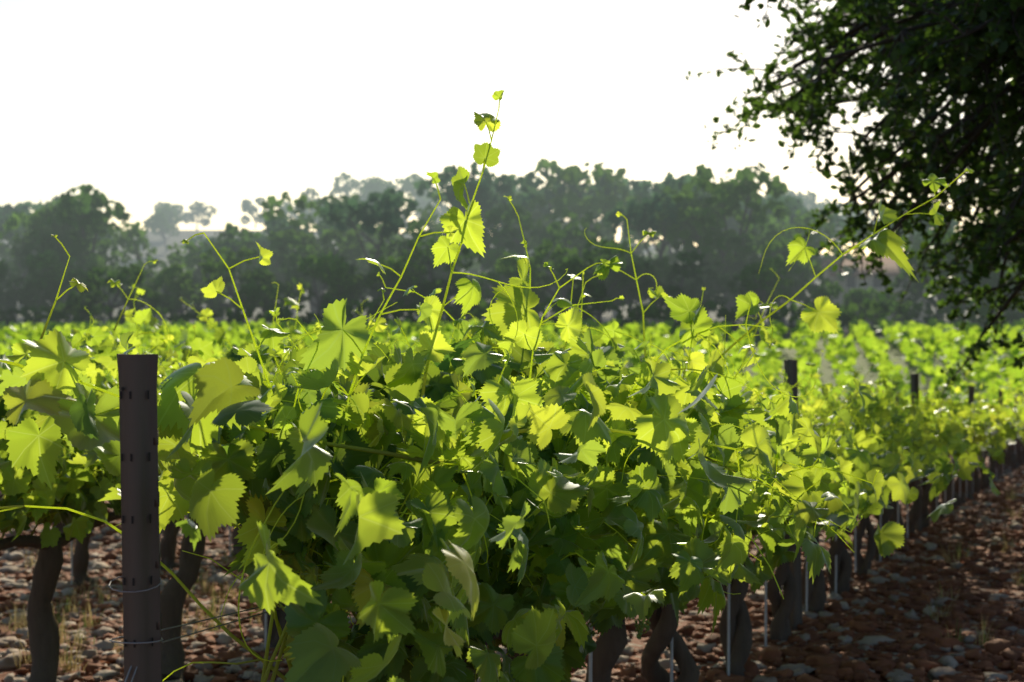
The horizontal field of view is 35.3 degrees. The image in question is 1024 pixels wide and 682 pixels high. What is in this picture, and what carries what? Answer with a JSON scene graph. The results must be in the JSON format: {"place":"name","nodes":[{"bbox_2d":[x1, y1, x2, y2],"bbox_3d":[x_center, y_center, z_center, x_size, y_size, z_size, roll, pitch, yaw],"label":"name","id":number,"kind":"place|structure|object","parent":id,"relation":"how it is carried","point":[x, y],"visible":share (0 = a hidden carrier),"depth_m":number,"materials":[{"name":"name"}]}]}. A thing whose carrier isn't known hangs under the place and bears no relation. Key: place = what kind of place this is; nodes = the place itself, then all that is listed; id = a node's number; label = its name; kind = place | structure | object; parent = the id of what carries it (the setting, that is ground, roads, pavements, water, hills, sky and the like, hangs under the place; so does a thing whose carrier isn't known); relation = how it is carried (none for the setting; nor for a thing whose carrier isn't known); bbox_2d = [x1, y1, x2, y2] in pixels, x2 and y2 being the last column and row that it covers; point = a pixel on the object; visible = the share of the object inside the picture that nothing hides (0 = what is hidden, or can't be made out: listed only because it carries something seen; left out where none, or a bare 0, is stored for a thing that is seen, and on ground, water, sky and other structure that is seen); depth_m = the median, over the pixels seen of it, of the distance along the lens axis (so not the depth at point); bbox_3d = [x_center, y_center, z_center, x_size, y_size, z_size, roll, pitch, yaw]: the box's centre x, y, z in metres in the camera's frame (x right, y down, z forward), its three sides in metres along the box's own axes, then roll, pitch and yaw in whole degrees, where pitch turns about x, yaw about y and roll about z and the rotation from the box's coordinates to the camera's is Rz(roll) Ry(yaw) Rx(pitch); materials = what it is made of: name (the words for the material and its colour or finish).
{"place":"outdoors","nodes":[
{"label":"outdoors","id":0,"kind":"place"},
{"bbox_2d":[0,0,1022,255],"label":"sky","id":1,"kind":"structure","parent":0,"point":[220,104],"materials":[{"name":"white"}]},
{"bbox_2d":[0,230,1023,681],"bbox_3d":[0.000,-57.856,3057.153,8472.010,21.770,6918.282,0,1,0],"label":"ground","id":2,"kind":"structure","parent":0,"point":[862,362],"depth_m":12.22,"materials":[{"name":"brown soil"}]},
{"bbox_2d":[117,354,162,681],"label":"end post","id":3,"kind":"object","parent":2,"relation":"on","point":[140,504],"visible":0.99,"depth_m":2.58,"materials":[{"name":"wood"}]},
{"bbox_2d":[120,387,152,647],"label":"post holes","id":4,"kind":"object","parent":3,"relation":"attached to","point":[133,579],"visible":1,"depth_m":2.58,"materials":[{"name":"black"}]},
{"bbox_2d":[108,441,1007,681],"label":"wires","id":5,"kind":"object","parent":3,"relation":"attached to","point":[161,640],"visible":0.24,"depth_m":2.73,"materials":[{"name":"grey metal"}]},
{"bbox_2d":[3,185,1010,331],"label":"tree trunks","id":6,"kind":"object","parent":2,"relation":"on","point":[314,304],"visible":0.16,"depth_m":157.60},
{"bbox_2d":[0,158,1022,318],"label":"treeline","id":7,"kind":"object","parent":2,"relation":"on","point":[679,203],"visible":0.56,"depth_m":161.87,"materials":[{"name":"green plant"}]},
{"bbox_2d":[0,101,1023,681],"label":"vine","id":8,"kind":"object","parent":2,"relation":"on","point":[44,639],"depth_m":6.04,"materials":[{"name":"green plant"}]},
{"bbox_2d":[2,90,1003,681],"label":"vine leaves","id":9,"kind":"object","parent":8,"relation":"on","point":[396,576],"visible":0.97,"depth_m":3.23,"materials":[{"name":"green plant"}]},
{"bbox_2d":[0,463,1023,681],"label":"rocks","id":10,"kind":"object","parent":2,"relation":"on","point":[823,663],"visible":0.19,"depth_m":8.68,"materials":[{"name":"brown stone"}]},
{"bbox_2d":[0,228,1023,335],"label":"treeline","id":11,"kind":"object","parent":2,"relation":"on","point":[340,270],"visible":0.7,"depth_m":147.09,"materials":[{"name":"green plant"}]},
{"bbox_2d":[0,315,1023,408],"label":"grapevines","id":12,"kind":"object","parent":2,"relation":"on","point":[806,338],"visible":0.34,"depth_m":113.41,"materials":[{"name":"green plant"}]},
{"bbox_2d":[0,283,1023,550],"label":"vine leaves","id":13,"kind":"object","parent":2,"relation":"on","point":[88,497],"visible":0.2,"depth_m":6.10,"materials":[{"name":"green plant"}]},
{"bbox_2d":[4,352,1023,436],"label":"vine leaves","id":14,"kind":"object","parent":2,"relation":"on","point":[1004,413],"visible":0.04,"depth_m":18.58,"materials":[{"name":"green plant"}]},
{"bbox_2d":[71,435,1021,681],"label":"vine stakes","id":15,"kind":"object","parent":2,"relation":"on","point":[671,643],"visible":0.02,"depth_m":7.94,"materials":[{"name":"black wood"}]},
{"bbox_2d":[163,360,1017,629],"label":"vineyard posts","id":16,"kind":"object","parent":2,"relation":"on","point":[791,371],"visible":0.03,"depth_m":8.48,"materials":[{"name":"wood"}]},
{"bbox_2d":[685,0,1023,402],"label":"oak","id":17,"kind":"object","parent":2,"relation":"on","point":[910,107],"depth_m":13.13,"materials":[{"name":"green plant"}]},
{"bbox_2d":[824,263,925,319],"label":"house walls","id":18,"kind":"structure","parent":2,"relation":"on","point":[858,282],"depth_m":164.68,"materials":[{"name":"beige paint"}]},
{"bbox_2d":[817,256,919,275],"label":"house roof","id":19,"kind":"structure","parent":18,"relation":"on","point":[891,267],"depth_m":165.76,"materials":[{"name":"brown tile"}]},
{"bbox_2d":[847,276,908,301],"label":"windows","id":20,"kind":"structure","parent":18,"relation":"in","point":[877,282],"depth_m":164.67,"materials":[{"name":"grey glass"}]},
{"bbox_2d":[1,484,1023,680],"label":"dry grass","id":21,"kind":"structure","parent":0,"point":[90,624],"depth_m":8.61,"materials":[{"name":"beige plant"}]}
]}

